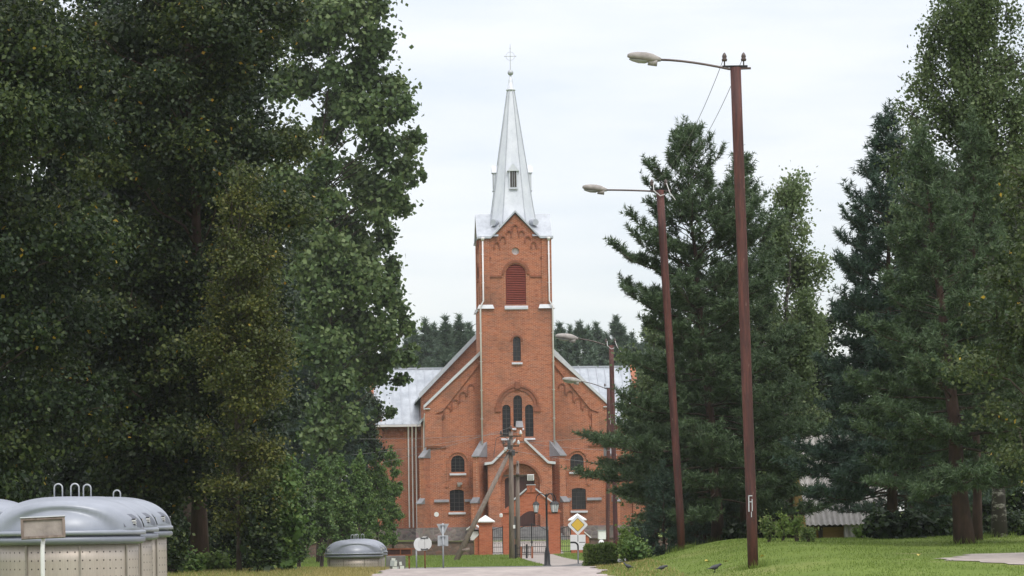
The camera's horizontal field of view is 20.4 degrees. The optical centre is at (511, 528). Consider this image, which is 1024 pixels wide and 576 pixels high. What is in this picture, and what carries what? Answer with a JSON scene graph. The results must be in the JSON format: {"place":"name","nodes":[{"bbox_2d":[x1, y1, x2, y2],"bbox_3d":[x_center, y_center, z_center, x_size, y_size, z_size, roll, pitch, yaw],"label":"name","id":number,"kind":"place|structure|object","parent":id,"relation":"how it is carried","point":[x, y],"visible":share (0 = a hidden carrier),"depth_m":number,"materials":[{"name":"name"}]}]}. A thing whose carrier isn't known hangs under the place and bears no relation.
{"place":"outdoors","nodes":[
{"label":"outdoors","id":0,"kind":"place"},
{"bbox_2d":[274,552,620,567],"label":"grass","id":1,"kind":"structure","parent":0,"point":[480,560],"depth_m":137.93,"materials":[{"name":"green plant"}]},
{"bbox_2d":[372,566,607,575],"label":"road","id":2,"kind":"structure","parent":0,"point":[546,571],"depth_m":63.01,"materials":[{"name":"grey asphalt"}]},
{"bbox_2d":[4,0,1023,510],"label":"sky","id":3,"kind":"structure","parent":0,"point":[814,85],"materials":[{"name":"white"}]},
{"bbox_2d":[406,558,625,568],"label":"cross street","id":4,"kind":"structure","parent":0,"point":[579,564],"depth_m":116.36,"materials":[{"name":"grey asphalt"}]},
{"bbox_2d":[493,541,563,554],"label":"church path","id":5,"kind":"structure","parent":0,"point":[497,547],"depth_m":179.61,"materials":[{"name":"grey concrete"}]},
{"bbox_2d":[499,484,560,553],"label":"church gateway","id":6,"kind":"object","parent":5,"relation":"on","point":[528,499],"visible":0.68,"depth_m":165.00,"materials":[{"name":"brick"}]},
{"bbox_2d":[522,554,582,565],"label":"gate path","id":7,"kind":"structure","parent":0,"point":[555,560],"depth_m":138.32,"materials":[{"name":"grey concrete"}]},
{"bbox_2d":[295,515,1023,575],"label":"ground","id":8,"kind":"structure","parent":0,"point":[565,545],"depth_m":54.02,"materials":[{"name":"green plant"}]},
{"bbox_2d":[0,499,16,513],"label":"waste container","id":9,"kind":"object","parent":8,"relation":"on","point":[5,505],"visible":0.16,"depth_m":36.13,"materials":[{"name":"metal"}]},
{"bbox_2d":[0,402,54,498],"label":"thicket","id":10,"kind":"object","parent":8,"relation":"on","point":[25,471],"depth_m":72.13,"materials":[{"name":"green plant"}]},
{"bbox_2d":[20,515,65,575],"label":"info board","id":11,"kind":"object","parent":8,"relation":"on","point":[42,528],"visible":1,"depth_m":27.50,"materials":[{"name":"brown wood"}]},
{"bbox_2d":[0,0,133,495],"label":"ash tree","id":12,"kind":"object","parent":8,"relation":"on","point":[52,187],"visible":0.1,"depth_m":79.19,"materials":[{"name":"green plant"}]},
{"bbox_2d":[0,483,145,575],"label":"waste container","id":13,"kind":"object","parent":8,"relation":"on","point":[104,537],"visible":0.95,"depth_m":32.37,"materials":[{"name":"metal"}]},
{"bbox_2d":[0,0,162,502],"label":"linden tree","id":14,"kind":"object","parent":8,"relation":"on","point":[38,84],"visible":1,"depth_m":60.27,"materials":[{"name":"green plant"}]},
{"bbox_2d":[42,428,189,530],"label":"thicket","id":15,"kind":"object","parent":8,"relation":"on","point":[71,475],"visible":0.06,"depth_m":75.38,"materials":[{"name":"green plant"}]},
{"bbox_2d":[83,484,158,575],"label":"waste container","id":16,"kind":"object","parent":8,"relation":"on","point":[150,535],"visible":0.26,"depth_m":35.35,"materials":[{"name":"metal"}]},
{"bbox_2d":[1,0,277,492],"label":"oak tree","id":17,"kind":"object","parent":8,"relation":"on","point":[81,2],"visible":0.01,"depth_m":95.92,"materials":[{"name":"green plant"}]},
{"bbox_2d":[113,490,172,575],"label":"waste container","id":18,"kind":"object","parent":8,"relation":"on","point":[159,547],"visible":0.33,"depth_m":38.11,"materials":[{"name":"metal"}]},
{"bbox_2d":[166,528,195,573],"bbox_3d":[-7.724,0.519,63.990,1.197,1.385,0.981,-1,0,0],"label":"shrub","id":19,"kind":"object","parent":8,"relation":"on","point":[177,547],"visible":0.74,"depth_m":63.90,"materials":[{"name":"green plant"}]},
{"bbox_2d":[16,0,349,556],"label":"maple tree","id":20,"kind":"object","parent":8,"relation":"on","point":[158,374],"visible":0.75,"depth_m":68.55,"materials":[{"name":"green plant"}]},
{"bbox_2d":[177,540,212,571],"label":"shrub","id":21,"kind":"object","parent":8,"relation":"on","point":[196,562],"visible":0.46,"depth_m":65.77,"materials":[{"name":"green plant"}]},
{"bbox_2d":[70,0,332,554],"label":"ash tree","id":22,"kind":"object","parent":8,"relation":"on","point":[186,518],"visible":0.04,"depth_m":84.09,"materials":[{"name":"green plant"}]},
{"bbox_2d":[197,543,235,570],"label":"shrub","id":23,"kind":"object","parent":8,"relation":"on","point":[218,561],"visible":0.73,"depth_m":67.91,"materials":[{"name":"green plant"}]},
{"bbox_2d":[99,170,335,557],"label":"oak tree","id":24,"kind":"object","parent":8,"relation":"on","point":[295,410],"visible":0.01,"depth_m":98.95,"materials":[{"name":"green plant"}]},
{"bbox_2d":[221,539,259,568],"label":"shrub","id":25,"kind":"object","parent":8,"relation":"on","point":[232,553],"visible":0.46,"depth_m":73.82,"materials":[{"name":"green plant"}]},
{"bbox_2d":[172,150,315,570],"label":"yellowing tree","id":26,"kind":"object","parent":8,"relation":"on","point":[232,350],"visible":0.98,"depth_m":65.20,"materials":[{"name":"green plant"}]},
{"bbox_2d":[233,470,288,571],"bbox_3d":[-5.724,0.017,64.999,1.228,2.700,1.478,-1,0,0],"label":"shrub","id":27,"kind":"object","parent":8,"relation":"on","point":[261,543],"visible":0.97,"depth_m":64.78,"materials":[{"name":"green plant"}]},
{"bbox_2d":[207,458,321,567],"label":"thicket","id":28,"kind":"object","parent":8,"relation":"on","point":[227,538],"visible":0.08,"depth_m":87.10,"materials":[{"name":"green plant"}]},
{"bbox_2d":[167,565,389,575],"bbox_3d":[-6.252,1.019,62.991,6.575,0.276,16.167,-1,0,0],"label":"grass","id":29,"kind":"structure","parent":8,"relation":"on","point":[345,571],"depth_m":63.54,"materials":[{"name":"green plant"}]},
{"bbox_2d":[249,453,316,569],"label":"shrub","id":30,"kind":"object","parent":8,"relation":"on","point":[294,524],"visible":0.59,"depth_m":65.80,"materials":[{"name":"green plant"}]},
{"bbox_2d":[292,461,320,567],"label":"young linden","id":31,"kind":"object","parent":8,"relation":"on","point":[303,550],"visible":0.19,"depth_m":106.89,"materials":[{"name":"green plant"}]},
{"bbox_2d":[273,246,370,501],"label":"ash tree","id":32,"kind":"object","parent":8,"relation":"on","point":[287,267],"visible":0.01,"depth_m":154.28,"materials":[{"name":"green plant"}]},
{"bbox_2d":[305,454,340,566],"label":"young linden","id":33,"kind":"object","parent":8,"relation":"on","point":[325,526],"visible":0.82,"depth_m":112.81,"materials":[{"name":"green plant"}]},
{"bbox_2d":[275,151,375,562],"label":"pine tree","id":34,"kind":"object","parent":8,"relation":"on","point":[311,383],"visible":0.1,"depth_m":141.55,"materials":[{"name":"green plant"}]},
{"bbox_2d":[327,454,358,541],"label":"young linden","id":35,"kind":"object","parent":8,"relation":"on","point":[344,511],"visible":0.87,"depth_m":119.78,"materials":[{"name":"green plant"}]},
{"bbox_2d":[260,0,427,563],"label":"poplar tree","id":36,"kind":"object","parent":8,"relation":"on","point":[348,267],"visible":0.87,"depth_m":133.40,"materials":[{"name":"green plant"}]},
{"bbox_2d":[301,365,395,542],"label":"oak tree","id":37,"kind":"object","parent":8,"relation":"on","point":[371,434],"visible":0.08,"depth_m":166.86,"materials":[{"name":"green plant"}]},
{"bbox_2d":[324,534,383,567],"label":"waste container","id":38,"kind":"object","parent":8,"relation":"on","point":[355,553],"visible":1,"depth_m":85.35,"materials":[{"name":"metal"}]},
{"bbox_2d":[347,449,379,538],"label":"young linden","id":39,"kind":"object","parent":8,"relation":"on","point":[365,501],"visible":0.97,"depth_m":129.82,"materials":[{"name":"green plant"}]},
{"bbox_2d":[348,534,387,566],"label":"waste container","id":40,"kind":"object","parent":8,"relation":"on","point":[383,547],"visible":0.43,"depth_m":90.19,"materials":[{"name":"metal"}]},
{"bbox_2d":[366,448,394,548],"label":"young linden","id":41,"kind":"object","parent":8,"relation":"on","point":[380,480],"visible":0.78,"depth_m":140.85,"materials":[{"name":"green plant"}]},
{"bbox_2d":[306,541,473,557],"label":"stone wall","id":42,"kind":"structure","parent":8,"relation":"on","point":[451,548],"depth_m":164.88,"materials":[{"name":"grey stone"}]},
{"bbox_2d":[376,444,406,547],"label":"young linden","id":43,"kind":"object","parent":8,"relation":"on","point":[392,510],"visible":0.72,"depth_m":152.81,"materials":[{"name":"green plant"}]},
{"bbox_2d":[386,553,405,568],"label":"poster stand","id":44,"kind":"object","parent":8,"relation":"on","point":[395,562],"visible":0.7,"depth_m":96.80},
{"bbox_2d":[387,548,414,568],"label":"rusty frame","id":45,"kind":"object","parent":8,"relation":"on","point":[397,552],"visible":0.67,"depth_m":99.99,"materials":[{"name":"metal"}]},
{"bbox_2d":[418,537,431,567],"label":"round sign","id":46,"kind":"object","parent":8,"relation":"on","point":[424,543],"visible":0.94,"depth_m":111.99,"materials":[{"name":"metal"}]},
{"bbox_2d":[415,316,436,367],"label":"forest pine","id":47,"kind":"object","parent":8,"relation":"on","point":[427,345],"visible":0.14,"depth_m":281.14,"materials":[{"name":"green plant"}]},
{"bbox_2d":[427,321,440,361],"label":"forest pine","id":48,"kind":"object","parent":8,"relation":"on","point":[435,330],"visible":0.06,"depth_m":283.08,"materials":[{"name":"green plant"}]},
{"bbox_2d":[437,523,448,567],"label":"yield sign","id":49,"kind":"object","parent":8,"relation":"on","point":[442,539],"visible":0.94,"depth_m":112.98,"materials":[{"name":"metal"}]},
{"bbox_2d":[432,313,456,366],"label":"forest pine","id":50,"kind":"object","parent":8,"relation":"on","point":[444,340],"visible":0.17,"depth_m":267.48,"materials":[{"name":"green plant"}]},
{"bbox_2d":[438,348,452,366],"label":"forest pine","id":51,"kind":"object","parent":8,"relation":"on","point":[446,357],"visible":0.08,"depth_m":259.83,"materials":[{"name":"green plant"}]},
{"bbox_2d":[450,313,470,354],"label":"forest pine","id":52,"kind":"object","parent":8,"relation":"on","point":[459,326],"visible":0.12,"depth_m":271.42,"materials":[{"name":"green plant"}]},
{"bbox_2d":[472,515,494,554],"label":"gate pillar","id":53,"kind":"structure","parent":8,"relation":"on","point":[482,539],"depth_m":164.62,"materials":[{"name":"brick"}]},
{"bbox_2d":[454,425,521,559],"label":"utility pole","id":54,"kind":"object","parent":8,"relation":"on","point":[510,453],"visible":0.97,"depth_m":145.80,"materials":[{"name":"grey wood"}]},
{"bbox_2d":[368,48,646,540],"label":"church","id":55,"kind":"structure","parent":8,"relation":"on","point":[506,366],"depth_m":199.56,"materials":[{"name":"brick"}]},
{"bbox_2d":[449,490,465,513],"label":"window","id":56,"kind":"structure","parent":55,"relation":"in","point":[456,496],"depth_m":199.90,"materials":[{"name":"grey glass"}]},
{"bbox_2d":[450,455,465,474],"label":"window","id":57,"kind":"structure","parent":55,"relation":"in","point":[457,462],"depth_m":199.90,"materials":[{"name":"grey glass"}]},
{"bbox_2d":[501,405,510,439],"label":"window","id":58,"kind":"structure","parent":55,"relation":"in","point":[506,424],"depth_m":199.12,"materials":[{"name":"grey glass"}]},
{"bbox_2d":[512,337,522,363],"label":"window","id":59,"kind":"structure","parent":55,"relation":"in","point":[516,341],"depth_m":199.22,"materials":[{"name":"grey glass"}]},
{"bbox_2d":[512,395,523,429],"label":"window","id":60,"kind":"structure","parent":55,"relation":"in","point":[517,400],"depth_m":199.17,"materials":[{"name":"grey glass"}]},
{"bbox_2d":[505,477,534,525],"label":"door","id":61,"kind":"structure","parent":55,"relation":"in","point":[527,518],"depth_m":198.44,"materials":[{"name":"brown wood"}]},
{"bbox_2d":[525,405,534,439],"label":"window","id":62,"kind":"structure","parent":55,"relation":"in","point":[528,409],"depth_m":199.27,"materials":[{"name":"grey glass"}]},
{"bbox_2d":[569,454,582,473],"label":"window","id":63,"kind":"structure","parent":55,"relation":"in","point":[573,463],"depth_m":200.49,"materials":[{"name":"grey glass"}]},
{"bbox_2d":[571,488,587,512],"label":"window","id":64,"kind":"structure","parent":55,"relation":"in","point":[578,494],"depth_m":200.49,"materials":[{"name":"grey glass"}]},
{"bbox_2d":[504,461,533,557],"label":"crossarm pole","id":65,"kind":"object","parent":8,"relation":"on","point":[530,477],"visible":0.95,"depth_m":149.89,"materials":[{"name":"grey wood"}]},
{"bbox_2d":[515,544,532,557],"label":"flower bed railing","id":66,"kind":"object","parent":8,"relation":"on","point":[520,554],"visible":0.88,"depth_m":147.15,"materials":[{"name":"metal"}]},
{"bbox_2d":[532,493,558,565],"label":"park lamp","id":67,"kind":"object","parent":8,"relation":"on","point":[554,506],"visible":0.99,"depth_m":118.84,"materials":[{"name":"black metal"}]},
{"bbox_2d":[554,320,567,360],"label":"forest pine","id":68,"kind":"object","parent":8,"relation":"on","point":[559,329],"visible":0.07,"depth_m":286.90,"materials":[{"name":"green plant"}]},
{"bbox_2d":[568,515,586,563],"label":"road sign","id":69,"kind":"object","parent":8,"relation":"on","point":[577,524],"visible":0.93,"depth_m":115.99,"materials":[{"name":"metal"}]},
{"bbox_2d":[568,513,590,553],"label":"gate pillar","id":70,"kind":"structure","parent":8,"relation":"on","point":[581,533],"depth_m":164.62,"materials":[{"name":"brick"}]},
{"bbox_2d":[563,320,599,365],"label":"forest pine","id":71,"kind":"object","parent":8,"relation":"on","point":[573,351],"visible":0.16,"depth_m":269.65,"materials":[{"name":"green plant"}]},
{"bbox_2d":[562,377,609,552],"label":"street lamp","id":72,"kind":"object","parent":8,"relation":"on","point":[575,381],"visible":0.6,"depth_m":149.91,"materials":[{"name":"metal"}]},
{"bbox_2d":[555,333,620,556],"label":"street lamp","id":73,"kind":"object","parent":8,"relation":"on","point":[571,338],"visible":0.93,"depth_m":114.92,"materials":[{"name":"metal"}]},
{"bbox_2d":[590,319,603,356],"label":"forest pine","id":74,"kind":"object","parent":8,"relation":"on","point":[596,333],"visible":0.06,"depth_m":291.25,"materials":[{"name":"green plant"}]},
{"bbox_2d":[582,542,618,565],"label":"hedge","id":75,"kind":"object","parent":8,"relation":"on","point":[600,555],"visible":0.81,"depth_m":77.54,"materials":[{"name":"green plant"}]},
{"bbox_2d":[594,313,631,365],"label":"forest pine","id":76,"kind":"object","parent":8,"relation":"on","point":[618,332],"visible":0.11,"depth_m":276.56,"materials":[{"name":"green plant"}]},
{"bbox_2d":[614,524,645,561],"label":"shrub","id":77,"kind":"object","parent":8,"relation":"on","point":[622,531],"visible":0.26,"depth_m":71.91,"materials":[{"name":"green plant"}]},
{"bbox_2d":[582,179,684,548],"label":"street lamp","id":78,"kind":"object","parent":8,"relation":"on","point":[601,190],"visible":0.98,"depth_m":70.92,"materials":[{"name":"wood"}]},
{"bbox_2d":[614,534,654,562],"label":"shrub","id":79,"kind":"object","parent":8,"relation":"on","point":[634,549],"visible":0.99,"depth_m":69.89,"materials":[{"name":"green plant"}]},
{"bbox_2d":[591,558,685,575],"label":"grass","id":80,"kind":"structure","parent":8,"relation":"on","point":[616,566],"depth_m":61.82,"materials":[{"name":"green plant"}]},
{"bbox_2d":[597,324,681,554],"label":"maple tree","id":81,"kind":"object","parent":8,"relation":"on","point":[645,383],"visible":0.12,"depth_m":99.85,"materials":[{"name":"green plant"}]},
{"bbox_2d":[634,454,698,555],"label":"dwarf pine","id":82,"kind":"object","parent":8,"relation":"on","point":[662,487],"visible":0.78,"depth_m":72.86,"materials":[{"name":"green plant"}]},
{"bbox_2d":[621,376,762,544],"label":"maple tree","id":83,"kind":"object","parent":8,"relation":"on","point":[700,536],"depth_m":95.51,"materials":[{"name":"green plant"}]},
{"bbox_2d":[627,52,757,567],"bbox_3d":[3.309,-3.839,52.000,2.274,9.767,0.260,-1,0,0],"label":"street lamp","id":84,"kind":"object","parent":8,"relation":"on","point":[650,59],"visible":1,"depth_m":51.92,"materials":[{"name":"wood"}]},
{"bbox_2d":[559,114,834,540],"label":"pine tree","id":85,"kind":"object","parent":8,"relation":"on","point":[717,448],"visible":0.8,"depth_m":74.14,"materials":[{"name":"green plant"}]},
{"bbox_2d":[617,309,777,543],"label":"pine tree","id":86,"kind":"object","parent":8,"relation":"on","point":[636,501],"visible":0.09,"depth_m":87.56,"materials":[{"name":"green plant"}]},
{"bbox_2d":[665,459,745,545],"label":"dwarf pine","id":87,"kind":"object","parent":8,"relation":"on","point":[729,507],"visible":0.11,"depth_m":77.60,"materials":[{"name":"green plant"}]},
{"bbox_2d":[720,519,746,540],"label":"shrub","id":88,"kind":"object","parent":8,"relation":"on","point":[735,530],"visible":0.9,"depth_m":73.77,"materials":[{"name":"green plant"}]},
{"bbox_2d":[663,150,836,524],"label":"pine tree","id":89,"kind":"object","parent":8,"relation":"on","point":[778,342],"visible":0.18,"depth_m":78.63,"materials":[{"name":"green plant"}]},
{"bbox_2d":[679,328,855,540],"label":"maple tree","id":90,"kind":"object","parent":8,"relation":"on","point":[775,517],"visible":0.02,"depth_m":91.54,"materials":[{"name":"green plant"}]},
{"bbox_2d":[758,509,777,541],"bbox_3d":[5.716,-0.031,63.470,0.506,0.796,0.582,-1,0,32],"label":"weed clump","id":91,"kind":"object","parent":8,"relation":"on","point":[768,528],"visible":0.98,"depth_m":63.43,"materials":[{"name":"green plant"}]},
{"bbox_2d":[772,508,789,540],"bbox_3d":[6.120,-0.068,64.497,0.550,0.832,0.611,-1,0,0],"label":"weed clump","id":92,"kind":"object","parent":8,"relation":"on","point":[781,525],"visible":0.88,"depth_m":64.45,"materials":[{"name":"green plant"}]},
{"bbox_2d":[785,510,805,541],"bbox_3d":[6.340,-0.028,63.495,0.576,0.770,0.400,-1,0,22],"label":"weed clump","id":93,"kind":"object","parent":8,"relation":"on","point":[795,525],"visible":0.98,"depth_m":63.45,"materials":[{"name":"green plant"}]},
{"bbox_2d":[750,160,846,537],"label":"birch tree","id":94,"kind":"object","parent":8,"relation":"on","point":[799,267],"visible":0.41,"depth_m":83.70,"materials":[{"name":"green plant"}]},
{"bbox_2d":[796,525,820,541],"bbox_3d":[6.615,0.132,63.053,0.625,0.461,0.655,-1,0,-40],"label":"weed clump","id":95,"kind":"object","parent":8,"relation":"on","point":[807,534],"visible":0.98,"depth_m":62.94,"materials":[{"name":"green plant"}]},
{"bbox_2d":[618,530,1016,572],"bbox_3d":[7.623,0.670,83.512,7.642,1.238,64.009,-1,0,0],"label":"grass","id":96,"kind":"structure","parent":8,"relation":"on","point":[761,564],"depth_m":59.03,"materials":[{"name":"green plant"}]},
{"bbox_2d":[812,316,855,426],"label":"ash tree","id":97,"kind":"object","parent":8,"relation":"on","point":[834,350],"visible":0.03,"depth_m":101.26,"materials":[{"name":"green plant"}]},
{"bbox_2d":[784,434,886,537],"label":"shed","id":98,"kind":"structure","parent":8,"relation":"on","point":[832,524],"depth_m":81.77,"materials":[{"name":"grey wood"}]},
{"bbox_2d":[769,98,972,512],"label":"pine tree","id":99,"kind":"object","parent":8,"relation":"on","point":[845,470],"visible":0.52,"depth_m":69.62,"materials":[{"name":"green plant"}]},
{"bbox_2d":[860,501,946,538],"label":"shrub","id":100,"kind":"object","parent":8,"relation":"on","point":[888,524],"visible":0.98,"depth_m":65.73,"materials":[{"name":"green plant"}]},
{"bbox_2d":[819,172,1023,534],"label":"ash tree","id":101,"kind":"object","parent":8,"relation":"on","point":[986,511],"visible":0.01,"depth_m":85.26,"materials":[{"name":"green plant"}]},
{"bbox_2d":[820,264,1023,534],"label":"spruce tree","id":102,"kind":"object","parent":8,"relation":"on","point":[861,508],"visible":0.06,"depth_m":77.63,"materials":[{"name":"green plant"}]},
{"bbox_2d":[838,115,1023,543],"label":"pine tree","id":103,"kind":"object","parent":8,"relation":"on","point":[957,474],"visible":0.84,"depth_m":58.63,"materials":[{"name":"green plant"}]},
{"bbox_2d":[927,507,952,536],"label":"shrub","id":104,"kind":"object","parent":8,"relation":"on","point":[947,529],"visible":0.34,"depth_m":67.77,"materials":[{"name":"green plant"}]},
{"bbox_2d":[873,0,1023,537],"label":"birch tree","id":105,"kind":"object","parent":8,"relation":"on","point":[968,34],"visible":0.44,"depth_m":63.52,"materials":[{"name":"green plant"}]},
{"bbox_2d":[879,96,1023,540],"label":"pine tree","id":106,"kind":"object","parent":8,"relation":"on","point":[970,138],"visible":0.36,"depth_m":61.83,"materials":[{"name":"green plant"}]},
{"bbox_2d":[924,146,1023,503],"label":"elm tree","id":107,"kind":"object","parent":8,"relation":"on","point":[1003,279],"visible":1,"depth_m":50.62,"materials":[{"name":"green plant"}]},
{"bbox_2d":[936,552,1023,563],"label":"dirt patch","id":108,"kind":"object","parent":8,"relation":"on","point":[1012,558],"visible":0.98,"depth_m":50.97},
{"bbox_2d":[950,138,1023,512],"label":"ash tree","id":109,"kind":"object","parent":8,"relation":"on","point":[1017,507],"depth_m":87.22,"materials":[{"name":"green plant"}]},
{"bbox_2d":[986,504,1023,535],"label":"shrub","id":110,"kind":"object","parent":8,"relation":"on","point":[1015,521],"visible":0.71,"depth_m":69.60,"materials":[{"name":"green plant"}]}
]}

